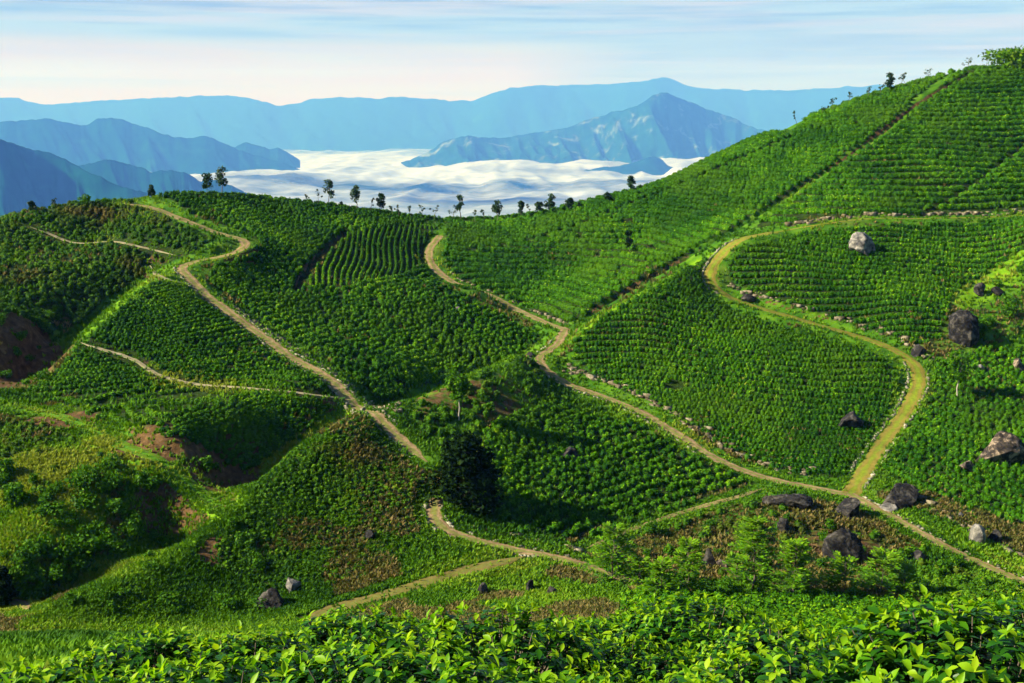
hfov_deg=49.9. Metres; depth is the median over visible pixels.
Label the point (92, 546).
shrub
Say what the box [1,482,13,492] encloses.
shrub
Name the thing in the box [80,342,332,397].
footpath
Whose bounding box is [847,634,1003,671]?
tea bush
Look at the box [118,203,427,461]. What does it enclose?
dirt road
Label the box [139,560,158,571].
shrub
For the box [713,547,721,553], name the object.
shrub
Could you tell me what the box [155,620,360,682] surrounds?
tea bush
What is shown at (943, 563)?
shrub
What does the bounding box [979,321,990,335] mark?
shrub
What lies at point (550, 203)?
ridge tree
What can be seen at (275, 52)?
sky
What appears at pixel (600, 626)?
tea bush
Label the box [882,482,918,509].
boulder
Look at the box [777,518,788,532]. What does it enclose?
boulder
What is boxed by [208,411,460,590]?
tea field
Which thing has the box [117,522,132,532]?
shrub
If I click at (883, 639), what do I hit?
tea bush
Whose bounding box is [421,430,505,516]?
dark tree
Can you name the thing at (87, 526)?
shrub
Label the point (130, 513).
shrub
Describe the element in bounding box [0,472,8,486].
shrub
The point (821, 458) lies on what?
tea field
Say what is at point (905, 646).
tea bush
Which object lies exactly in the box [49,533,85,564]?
shrub
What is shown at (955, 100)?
tea field
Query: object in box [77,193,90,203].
bush
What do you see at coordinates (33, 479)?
shrub
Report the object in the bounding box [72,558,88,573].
shrub
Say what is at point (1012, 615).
tea bush
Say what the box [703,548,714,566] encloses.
boulder
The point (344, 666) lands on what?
tea bush
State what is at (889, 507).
boulder
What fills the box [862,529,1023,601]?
tea field
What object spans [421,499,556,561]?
stone edging
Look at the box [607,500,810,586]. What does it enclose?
tea field
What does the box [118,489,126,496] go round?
shrub
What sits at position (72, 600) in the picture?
shrub
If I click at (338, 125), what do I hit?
mountain range
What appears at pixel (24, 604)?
footpath
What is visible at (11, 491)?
shrub
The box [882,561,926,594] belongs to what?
feathery tree
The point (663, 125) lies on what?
pointed mountain
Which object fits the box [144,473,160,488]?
shrub
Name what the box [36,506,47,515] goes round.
shrub
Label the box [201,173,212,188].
ridge tree
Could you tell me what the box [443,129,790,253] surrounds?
tea field
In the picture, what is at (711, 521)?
shrub
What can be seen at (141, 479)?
shrub
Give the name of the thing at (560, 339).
dirt road
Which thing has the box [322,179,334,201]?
ridge tree
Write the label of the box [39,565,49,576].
shrub
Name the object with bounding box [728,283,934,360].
rubble
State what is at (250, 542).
shrub
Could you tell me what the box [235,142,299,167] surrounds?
islet hill
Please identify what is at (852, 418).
boulder
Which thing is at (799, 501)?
boulder
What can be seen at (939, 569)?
shrub
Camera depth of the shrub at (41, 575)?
90.28 m
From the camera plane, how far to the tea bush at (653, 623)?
8.20 m
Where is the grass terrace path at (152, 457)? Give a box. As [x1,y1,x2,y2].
[0,404,221,505]
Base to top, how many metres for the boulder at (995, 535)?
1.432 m
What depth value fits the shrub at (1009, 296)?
152.04 m
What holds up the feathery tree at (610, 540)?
on the ground at (20, 366)
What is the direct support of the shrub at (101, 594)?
on the ground at (20, 366)
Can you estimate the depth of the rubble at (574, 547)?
97.85 m
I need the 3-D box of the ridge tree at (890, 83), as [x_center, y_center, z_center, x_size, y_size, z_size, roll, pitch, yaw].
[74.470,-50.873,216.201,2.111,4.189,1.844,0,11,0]
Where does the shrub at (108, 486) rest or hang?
on the ground at (20, 366)
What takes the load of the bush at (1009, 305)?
on the ground at (20, 366)
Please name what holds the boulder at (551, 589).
on the ground at (20, 366)
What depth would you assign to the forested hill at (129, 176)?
8406.30 m
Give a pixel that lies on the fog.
(381, 167)
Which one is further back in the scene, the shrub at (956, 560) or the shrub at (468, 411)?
the shrub at (468, 411)
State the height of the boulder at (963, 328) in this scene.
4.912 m
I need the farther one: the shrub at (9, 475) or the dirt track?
the dirt track
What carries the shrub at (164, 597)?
on the ground at (20, 366)
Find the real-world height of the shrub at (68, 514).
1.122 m
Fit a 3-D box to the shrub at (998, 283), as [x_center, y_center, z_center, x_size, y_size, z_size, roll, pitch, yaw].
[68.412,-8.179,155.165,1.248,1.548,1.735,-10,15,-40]
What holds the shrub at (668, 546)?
on the ground at (20, 366)
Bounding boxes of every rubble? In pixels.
[222,297,402,412]
[451,272,567,323]
[473,525,603,557]
[562,363,816,476]
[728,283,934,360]
[784,208,1023,226]
[919,494,1023,556]
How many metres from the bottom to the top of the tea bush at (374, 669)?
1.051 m
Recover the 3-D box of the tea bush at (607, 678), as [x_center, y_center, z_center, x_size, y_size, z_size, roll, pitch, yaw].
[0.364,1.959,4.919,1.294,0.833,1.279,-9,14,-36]
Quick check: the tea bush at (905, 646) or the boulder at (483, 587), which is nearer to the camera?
the tea bush at (905, 646)
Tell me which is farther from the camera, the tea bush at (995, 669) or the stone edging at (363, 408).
the stone edging at (363, 408)
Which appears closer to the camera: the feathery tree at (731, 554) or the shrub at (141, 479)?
the feathery tree at (731, 554)
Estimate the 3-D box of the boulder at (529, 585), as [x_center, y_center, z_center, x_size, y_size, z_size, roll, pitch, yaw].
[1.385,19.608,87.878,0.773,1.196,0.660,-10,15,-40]
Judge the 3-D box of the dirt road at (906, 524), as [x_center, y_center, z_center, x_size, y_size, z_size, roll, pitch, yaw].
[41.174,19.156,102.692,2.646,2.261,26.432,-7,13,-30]
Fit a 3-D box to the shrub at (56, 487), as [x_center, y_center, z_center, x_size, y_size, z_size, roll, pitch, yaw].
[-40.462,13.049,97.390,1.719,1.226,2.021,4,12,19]
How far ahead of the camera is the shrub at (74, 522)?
94.83 m
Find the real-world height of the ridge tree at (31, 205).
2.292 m
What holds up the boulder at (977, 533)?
on the ground at (20, 366)
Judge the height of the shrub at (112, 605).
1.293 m
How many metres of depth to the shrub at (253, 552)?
92.82 m
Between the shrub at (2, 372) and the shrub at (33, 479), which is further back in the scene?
the shrub at (2, 372)
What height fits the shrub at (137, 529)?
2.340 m
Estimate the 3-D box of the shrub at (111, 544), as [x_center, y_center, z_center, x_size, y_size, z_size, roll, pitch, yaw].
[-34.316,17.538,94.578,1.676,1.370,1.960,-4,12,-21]
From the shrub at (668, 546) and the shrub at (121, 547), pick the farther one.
the shrub at (668, 546)
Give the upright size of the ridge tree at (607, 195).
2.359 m
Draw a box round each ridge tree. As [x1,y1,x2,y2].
[27,200,36,210]
[147,185,155,195]
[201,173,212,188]
[214,166,228,191]
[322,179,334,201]
[350,185,359,207]
[376,193,385,208]
[455,194,463,218]
[491,200,503,220]
[517,200,524,213]
[534,201,543,211]
[543,193,555,209]
[565,198,574,207]
[603,191,612,199]
[624,230,633,251]
[627,175,635,189]
[885,72,895,88]
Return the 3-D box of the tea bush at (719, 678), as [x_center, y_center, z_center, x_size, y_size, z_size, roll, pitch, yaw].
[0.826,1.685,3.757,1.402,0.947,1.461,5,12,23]
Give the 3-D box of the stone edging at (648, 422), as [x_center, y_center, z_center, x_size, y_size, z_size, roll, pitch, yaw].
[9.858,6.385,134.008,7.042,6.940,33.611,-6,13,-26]
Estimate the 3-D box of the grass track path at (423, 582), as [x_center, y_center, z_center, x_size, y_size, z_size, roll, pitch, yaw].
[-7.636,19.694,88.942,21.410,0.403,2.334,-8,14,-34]
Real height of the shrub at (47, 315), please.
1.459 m
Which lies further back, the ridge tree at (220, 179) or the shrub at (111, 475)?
the ridge tree at (220, 179)
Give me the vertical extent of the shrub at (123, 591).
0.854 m
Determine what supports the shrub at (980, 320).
on the ground at (20, 366)
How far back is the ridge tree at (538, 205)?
200.93 m
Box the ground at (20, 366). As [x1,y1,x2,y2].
[0,70,1023,625]
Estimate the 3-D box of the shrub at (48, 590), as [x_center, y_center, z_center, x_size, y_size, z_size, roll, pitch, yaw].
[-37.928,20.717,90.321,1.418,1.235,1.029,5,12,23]
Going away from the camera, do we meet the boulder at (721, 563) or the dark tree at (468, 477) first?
the boulder at (721, 563)
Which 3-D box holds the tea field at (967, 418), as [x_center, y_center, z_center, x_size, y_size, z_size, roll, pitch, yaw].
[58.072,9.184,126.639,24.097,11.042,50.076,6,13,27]
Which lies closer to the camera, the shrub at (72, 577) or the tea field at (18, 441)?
the shrub at (72, 577)
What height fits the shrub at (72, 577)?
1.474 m
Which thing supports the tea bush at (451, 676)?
on the ground at (20, 366)
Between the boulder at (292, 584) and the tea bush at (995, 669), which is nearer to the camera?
the tea bush at (995, 669)
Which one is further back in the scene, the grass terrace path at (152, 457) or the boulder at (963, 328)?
the boulder at (963, 328)
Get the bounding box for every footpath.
[10,599,31,608]
[31,227,172,254]
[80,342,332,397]
[150,266,195,287]
[585,488,764,549]
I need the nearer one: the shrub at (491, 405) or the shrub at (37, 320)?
the shrub at (491, 405)
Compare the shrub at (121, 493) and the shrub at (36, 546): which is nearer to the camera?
the shrub at (36, 546)
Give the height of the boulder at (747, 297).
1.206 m
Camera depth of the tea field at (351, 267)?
177.82 m
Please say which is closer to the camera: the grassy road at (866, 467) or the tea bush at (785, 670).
the tea bush at (785, 670)
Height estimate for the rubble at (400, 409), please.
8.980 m
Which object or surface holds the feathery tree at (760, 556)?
on the ground at (20, 366)
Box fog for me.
[190,150,704,215]
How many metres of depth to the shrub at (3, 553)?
91.32 m
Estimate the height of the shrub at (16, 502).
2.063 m
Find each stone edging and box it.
[173,264,417,460]
[232,309,397,425]
[352,400,372,413]
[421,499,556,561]
[440,504,583,559]
[529,340,696,452]
[702,238,736,293]
[848,361,910,473]
[862,496,1023,577]
[864,371,930,488]
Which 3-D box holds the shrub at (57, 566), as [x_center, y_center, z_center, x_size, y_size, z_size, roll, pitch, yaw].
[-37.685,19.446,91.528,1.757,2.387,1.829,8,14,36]
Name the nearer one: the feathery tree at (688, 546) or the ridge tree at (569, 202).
the feathery tree at (688, 546)
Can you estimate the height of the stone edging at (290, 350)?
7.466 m
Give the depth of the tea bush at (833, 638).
8.71 m
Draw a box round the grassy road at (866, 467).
[703,232,926,495]
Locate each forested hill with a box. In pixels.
[0,139,150,215]
[79,159,255,194]
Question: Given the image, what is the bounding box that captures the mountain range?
[0,77,894,153]
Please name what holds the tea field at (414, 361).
on the ground at (20, 366)
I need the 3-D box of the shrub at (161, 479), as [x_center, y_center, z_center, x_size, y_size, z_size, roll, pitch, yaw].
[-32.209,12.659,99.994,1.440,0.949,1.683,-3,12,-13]
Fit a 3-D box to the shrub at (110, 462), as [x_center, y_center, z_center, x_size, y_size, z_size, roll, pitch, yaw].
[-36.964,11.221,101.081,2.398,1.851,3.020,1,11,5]
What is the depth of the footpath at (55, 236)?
164.90 m
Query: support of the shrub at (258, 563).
on the ground at (20, 366)
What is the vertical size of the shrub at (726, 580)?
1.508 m
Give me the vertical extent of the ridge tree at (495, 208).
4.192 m
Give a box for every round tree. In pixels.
[0,565,20,606]
[9,548,46,599]
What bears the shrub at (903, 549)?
on the ground at (20, 366)
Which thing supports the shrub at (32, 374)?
on the ground at (20, 366)
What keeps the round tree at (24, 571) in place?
on the ground at (20, 366)
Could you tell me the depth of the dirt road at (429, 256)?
178.75 m
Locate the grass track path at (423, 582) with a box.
[308,556,525,618]
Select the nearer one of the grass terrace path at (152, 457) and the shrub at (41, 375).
the grass terrace path at (152, 457)
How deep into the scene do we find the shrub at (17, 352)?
131.53 m
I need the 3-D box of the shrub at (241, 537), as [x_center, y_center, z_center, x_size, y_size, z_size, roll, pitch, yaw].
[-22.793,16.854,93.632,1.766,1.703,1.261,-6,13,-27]
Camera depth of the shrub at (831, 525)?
104.54 m
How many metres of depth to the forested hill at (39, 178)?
5983.73 m
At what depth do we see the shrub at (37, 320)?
141.51 m
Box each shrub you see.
[0,312,6,326]
[0,369,11,376]
[0,457,18,473]
[0,470,15,484]
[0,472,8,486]
[0,549,8,556]
[1,481,31,505]
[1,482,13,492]
[4,486,24,503]
[12,346,21,358]
[15,531,52,556]
[16,331,26,340]
[25,354,35,361]
[27,372,36,376]
[28,472,40,483]
[31,315,43,323]
[31,567,46,583]
[33,368,50,380]
[35,500,64,516]
[36,491,51,503]
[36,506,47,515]
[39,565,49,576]
[40,480,65,494]
[42,309,54,318]
[42,545,66,562]
[45,566,68,586]
[45,586,57,598]
[47,560,69,585]
[48,515,66,527]
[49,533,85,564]
[58,508,78,519]
[62,590,74,601]
[64,462,96,493]
[64,515,82,527]
[64,570,78,583]
[67,537,104,557]
[67,551,96,572]
[68,596,78,605]
[69,489,101,510]
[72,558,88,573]
[75,518,109,535]
[76,527,121,549]
[90,586,114,603]
[94,450,120,471]
[94,468,126,489]
[95,480,113,494]
[103,498,126,517]
[105,536,122,550]
[105,538,132,555]
[105,600,118,612]
[115,478,123,488]
[115,588,129,596]
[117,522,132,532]
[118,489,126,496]
[120,509,141,525]
[124,516,147,540]
[132,468,153,490]
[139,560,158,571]
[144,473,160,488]
[144,550,153,556]
[152,475,165,484]
[152,533,173,547]
[155,590,179,607]
[168,605,183,614]
[198,455,214,473]
[212,462,218,469]
[213,588,229,601]
[216,593,238,609]
[226,516,239,528]
[234,528,253,546]
[243,539,255,550]
[245,546,260,557]
[247,595,267,609]
[251,553,265,571]
[437,426,448,432]
[464,408,475,414]
[475,393,485,399]
[485,402,494,410]
[493,355,500,361]
[498,416,509,424]
[642,547,652,556]
[643,520,657,533]
[663,543,673,553]
[666,547,674,555]
[702,517,717,527]
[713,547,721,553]
[715,575,734,590]
[815,557,827,567]
[817,530,827,540]
[822,518,836,530]
[899,548,907,553]
[899,550,908,558]
[927,565,944,573]
[936,555,954,574]
[950,553,965,566]
[977,313,992,319]
[978,316,989,326]
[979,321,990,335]
[982,315,996,324]
[991,278,1003,287]
[1001,294,1018,301]
[1016,260,1023,276]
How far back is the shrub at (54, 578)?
90.75 m
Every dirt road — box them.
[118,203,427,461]
[424,235,568,328]
[425,497,641,585]
[535,329,847,495]
[846,493,1023,582]
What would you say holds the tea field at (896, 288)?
on the ground at (20, 366)
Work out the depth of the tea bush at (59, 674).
5.18 m
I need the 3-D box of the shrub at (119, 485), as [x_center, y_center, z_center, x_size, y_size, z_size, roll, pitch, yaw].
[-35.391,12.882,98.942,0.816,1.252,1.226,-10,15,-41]
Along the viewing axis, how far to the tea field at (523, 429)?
115.41 m
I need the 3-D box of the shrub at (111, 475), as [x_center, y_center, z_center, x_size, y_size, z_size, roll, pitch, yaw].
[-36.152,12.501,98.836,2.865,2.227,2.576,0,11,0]
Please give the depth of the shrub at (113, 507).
96.71 m
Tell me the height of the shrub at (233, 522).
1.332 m
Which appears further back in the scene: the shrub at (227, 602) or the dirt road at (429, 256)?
the dirt road at (429, 256)
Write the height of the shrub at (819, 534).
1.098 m
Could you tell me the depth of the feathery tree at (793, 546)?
84.94 m
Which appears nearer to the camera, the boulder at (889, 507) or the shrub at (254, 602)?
the shrub at (254, 602)
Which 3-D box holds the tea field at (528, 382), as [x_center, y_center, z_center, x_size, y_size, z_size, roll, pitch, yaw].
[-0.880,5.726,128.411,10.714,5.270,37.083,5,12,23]
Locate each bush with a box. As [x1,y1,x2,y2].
[0,655,126,682]
[48,623,237,682]
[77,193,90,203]
[100,642,338,682]
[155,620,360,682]
[269,620,531,682]
[272,602,429,676]
[303,633,431,682]
[389,600,611,682]
[435,660,584,682]
[450,628,539,671]
[509,662,661,682]
[523,611,681,682]
[559,632,705,682]
[601,591,782,682]
[664,637,914,682]
[680,672,775,682]
[688,620,838,682]
[761,619,851,650]
[807,584,1023,682]
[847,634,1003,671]
[865,623,949,643]
[958,592,1023,645]
[978,45,1023,68]
[995,295,1019,317]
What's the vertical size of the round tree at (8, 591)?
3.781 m
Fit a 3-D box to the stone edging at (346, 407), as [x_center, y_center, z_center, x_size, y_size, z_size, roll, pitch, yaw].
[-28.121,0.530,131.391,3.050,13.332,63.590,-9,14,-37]
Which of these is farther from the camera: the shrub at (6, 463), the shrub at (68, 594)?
the shrub at (6, 463)
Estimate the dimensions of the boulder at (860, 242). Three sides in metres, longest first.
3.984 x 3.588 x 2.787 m
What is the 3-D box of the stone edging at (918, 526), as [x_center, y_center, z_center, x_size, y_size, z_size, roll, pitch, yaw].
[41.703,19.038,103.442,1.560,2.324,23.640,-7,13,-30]
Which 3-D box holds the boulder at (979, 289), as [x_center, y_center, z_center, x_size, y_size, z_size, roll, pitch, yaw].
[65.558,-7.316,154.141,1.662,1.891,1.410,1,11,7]
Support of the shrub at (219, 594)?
on the ground at (20, 366)
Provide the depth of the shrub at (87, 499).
96.25 m
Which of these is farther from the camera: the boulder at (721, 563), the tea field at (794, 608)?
the boulder at (721, 563)
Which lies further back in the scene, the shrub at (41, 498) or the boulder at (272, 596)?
the shrub at (41, 498)
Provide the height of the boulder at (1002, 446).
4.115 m
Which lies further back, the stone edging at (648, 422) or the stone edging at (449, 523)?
the stone edging at (648, 422)
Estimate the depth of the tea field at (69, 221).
160.26 m
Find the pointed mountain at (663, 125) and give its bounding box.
[380,92,765,193]
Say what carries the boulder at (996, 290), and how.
on the ground at (20, 366)
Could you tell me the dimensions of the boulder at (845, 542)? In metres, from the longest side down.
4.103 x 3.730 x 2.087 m
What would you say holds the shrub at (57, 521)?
on the ground at (20, 366)
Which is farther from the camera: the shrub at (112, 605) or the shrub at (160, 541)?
the shrub at (160, 541)
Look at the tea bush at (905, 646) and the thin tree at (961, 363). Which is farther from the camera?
the thin tree at (961, 363)
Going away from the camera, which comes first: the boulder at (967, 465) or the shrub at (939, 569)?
the shrub at (939, 569)
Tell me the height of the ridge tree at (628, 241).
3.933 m
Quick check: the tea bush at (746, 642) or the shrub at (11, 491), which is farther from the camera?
the shrub at (11, 491)
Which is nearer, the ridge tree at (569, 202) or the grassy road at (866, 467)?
the grassy road at (866, 467)
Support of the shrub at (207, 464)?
on the ground at (20, 366)
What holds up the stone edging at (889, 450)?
on the ground at (20, 366)
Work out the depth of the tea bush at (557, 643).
7.14 m
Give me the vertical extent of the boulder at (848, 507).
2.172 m
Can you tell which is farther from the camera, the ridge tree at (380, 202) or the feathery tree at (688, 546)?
the ridge tree at (380, 202)
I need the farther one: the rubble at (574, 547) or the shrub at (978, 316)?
the shrub at (978, 316)
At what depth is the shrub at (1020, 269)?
155.62 m
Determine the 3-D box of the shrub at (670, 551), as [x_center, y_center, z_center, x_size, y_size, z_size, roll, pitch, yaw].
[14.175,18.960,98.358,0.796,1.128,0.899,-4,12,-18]
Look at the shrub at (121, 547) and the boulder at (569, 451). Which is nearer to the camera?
the shrub at (121, 547)
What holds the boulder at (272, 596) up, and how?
on the ground at (20, 366)
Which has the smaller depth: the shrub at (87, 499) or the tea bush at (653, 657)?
the tea bush at (653, 657)
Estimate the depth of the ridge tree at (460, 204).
204.51 m
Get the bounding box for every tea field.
[0,197,213,330]
[0,416,103,492]
[28,280,330,469]
[158,190,538,400]
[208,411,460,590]
[309,222,439,286]
[411,351,557,443]
[441,68,955,320]
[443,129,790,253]
[480,399,745,538]
[571,247,898,475]
[606,584,1023,651]
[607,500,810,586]
[727,215,1023,343]
[761,64,1023,221]
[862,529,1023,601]
[882,341,1023,523]
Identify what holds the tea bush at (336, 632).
on the ground at (20, 366)
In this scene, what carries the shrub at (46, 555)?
on the ground at (20, 366)
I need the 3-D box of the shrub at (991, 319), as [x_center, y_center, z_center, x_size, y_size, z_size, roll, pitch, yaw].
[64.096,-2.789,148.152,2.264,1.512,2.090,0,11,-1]
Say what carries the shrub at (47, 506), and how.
on the ground at (20, 366)
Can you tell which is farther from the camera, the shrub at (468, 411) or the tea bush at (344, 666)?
the shrub at (468, 411)
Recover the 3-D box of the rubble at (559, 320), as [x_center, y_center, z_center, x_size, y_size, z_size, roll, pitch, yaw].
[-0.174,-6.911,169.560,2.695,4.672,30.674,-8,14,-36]
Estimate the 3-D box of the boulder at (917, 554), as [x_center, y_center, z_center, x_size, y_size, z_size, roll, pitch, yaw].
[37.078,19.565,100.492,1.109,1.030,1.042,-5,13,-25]
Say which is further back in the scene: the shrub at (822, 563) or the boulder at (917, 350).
the boulder at (917, 350)
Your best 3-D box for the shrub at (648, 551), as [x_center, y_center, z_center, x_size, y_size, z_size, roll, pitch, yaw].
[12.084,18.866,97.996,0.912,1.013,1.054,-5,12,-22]
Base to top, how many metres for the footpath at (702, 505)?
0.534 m
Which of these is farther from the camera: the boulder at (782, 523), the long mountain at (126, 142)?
the long mountain at (126, 142)
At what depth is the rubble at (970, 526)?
107.12 m
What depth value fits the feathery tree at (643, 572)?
89.31 m
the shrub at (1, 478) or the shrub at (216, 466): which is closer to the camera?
the shrub at (1, 478)
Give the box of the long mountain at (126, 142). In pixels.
[0,118,328,193]
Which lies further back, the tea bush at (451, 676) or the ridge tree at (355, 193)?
the ridge tree at (355, 193)
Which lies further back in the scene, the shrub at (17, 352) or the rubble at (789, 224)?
the rubble at (789, 224)
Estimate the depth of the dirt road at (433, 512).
97.57 m
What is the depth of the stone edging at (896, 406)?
131.98 m
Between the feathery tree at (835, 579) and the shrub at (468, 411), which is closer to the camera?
the feathery tree at (835, 579)
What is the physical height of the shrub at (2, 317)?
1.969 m
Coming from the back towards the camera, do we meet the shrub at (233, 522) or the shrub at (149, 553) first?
the shrub at (233, 522)
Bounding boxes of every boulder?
[253,587,283,608]
[286,577,300,592]
[365,529,375,541]
[477,582,487,592]
[526,580,533,590]
[547,586,557,593]
[559,447,580,459]
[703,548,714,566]
[716,559,727,567]
[741,293,755,301]
[762,494,813,509]
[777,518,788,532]
[822,528,863,564]
[836,497,860,520]
[837,410,863,427]
[849,232,875,255]
[879,502,898,511]
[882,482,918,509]
[911,344,926,356]
[911,550,925,559]
[948,310,979,346]
[959,460,973,471]
[969,523,985,543]
[973,282,985,296]
[976,431,1023,464]
[987,529,1002,542]
[991,286,1003,295]
[1013,358,1023,372]
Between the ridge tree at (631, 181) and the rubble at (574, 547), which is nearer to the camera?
the rubble at (574, 547)
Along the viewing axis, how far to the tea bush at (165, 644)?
7.31 m
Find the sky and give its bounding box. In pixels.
[0,0,1023,105]
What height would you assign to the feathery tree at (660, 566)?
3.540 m
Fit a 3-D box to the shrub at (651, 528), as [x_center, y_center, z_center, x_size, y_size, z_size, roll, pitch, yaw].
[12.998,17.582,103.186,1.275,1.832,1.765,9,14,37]
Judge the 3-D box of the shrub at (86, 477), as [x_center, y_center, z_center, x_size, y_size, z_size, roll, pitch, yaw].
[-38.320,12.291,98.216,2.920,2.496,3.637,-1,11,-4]
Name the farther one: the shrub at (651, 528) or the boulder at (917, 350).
the boulder at (917, 350)
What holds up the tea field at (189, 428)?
on the ground at (20, 366)
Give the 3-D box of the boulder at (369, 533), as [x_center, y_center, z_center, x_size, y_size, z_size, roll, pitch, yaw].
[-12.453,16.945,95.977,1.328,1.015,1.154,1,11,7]
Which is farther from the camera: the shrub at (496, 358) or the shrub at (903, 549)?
the shrub at (496, 358)
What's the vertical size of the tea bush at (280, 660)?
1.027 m
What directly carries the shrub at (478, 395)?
on the ground at (20, 366)
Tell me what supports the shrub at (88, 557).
on the ground at (20, 366)
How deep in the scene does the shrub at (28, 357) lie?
133.66 m
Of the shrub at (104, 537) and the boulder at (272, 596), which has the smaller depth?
the boulder at (272, 596)
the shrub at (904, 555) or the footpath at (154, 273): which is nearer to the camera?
the shrub at (904, 555)
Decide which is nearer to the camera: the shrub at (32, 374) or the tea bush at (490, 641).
the tea bush at (490, 641)
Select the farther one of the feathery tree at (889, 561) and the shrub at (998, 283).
the shrub at (998, 283)
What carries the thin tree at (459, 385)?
on the ground at (20, 366)
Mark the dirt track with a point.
(888, 218)
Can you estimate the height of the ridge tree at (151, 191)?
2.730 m
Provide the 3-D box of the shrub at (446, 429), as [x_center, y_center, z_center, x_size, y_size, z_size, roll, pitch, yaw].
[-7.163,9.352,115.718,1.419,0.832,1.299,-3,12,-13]
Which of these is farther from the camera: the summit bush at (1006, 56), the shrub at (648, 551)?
the summit bush at (1006, 56)
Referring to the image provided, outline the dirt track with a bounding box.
[776,215,1022,231]
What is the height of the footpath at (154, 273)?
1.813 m
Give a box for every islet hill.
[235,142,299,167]
[570,156,672,184]
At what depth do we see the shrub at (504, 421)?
119.64 m
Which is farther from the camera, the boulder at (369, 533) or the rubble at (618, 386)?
the rubble at (618, 386)
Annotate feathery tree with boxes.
[578,521,639,584]
[621,553,658,585]
[640,556,680,595]
[667,536,718,591]
[720,551,758,583]
[722,515,786,594]
[759,537,825,593]
[811,550,875,598]
[848,546,915,596]
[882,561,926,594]
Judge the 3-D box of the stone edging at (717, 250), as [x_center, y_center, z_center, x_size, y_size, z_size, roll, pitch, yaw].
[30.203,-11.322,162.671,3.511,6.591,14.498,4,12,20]
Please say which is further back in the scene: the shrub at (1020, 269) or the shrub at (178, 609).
the shrub at (1020, 269)
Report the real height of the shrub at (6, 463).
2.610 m
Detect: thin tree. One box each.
[443,362,470,419]
[945,349,974,396]
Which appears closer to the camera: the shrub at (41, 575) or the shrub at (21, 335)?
the shrub at (41, 575)
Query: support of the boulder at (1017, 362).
on the ground at (20, 366)
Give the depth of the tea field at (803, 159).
187.94 m
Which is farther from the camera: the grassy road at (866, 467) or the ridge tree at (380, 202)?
the ridge tree at (380, 202)
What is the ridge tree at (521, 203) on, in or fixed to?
on the ground at (20, 366)

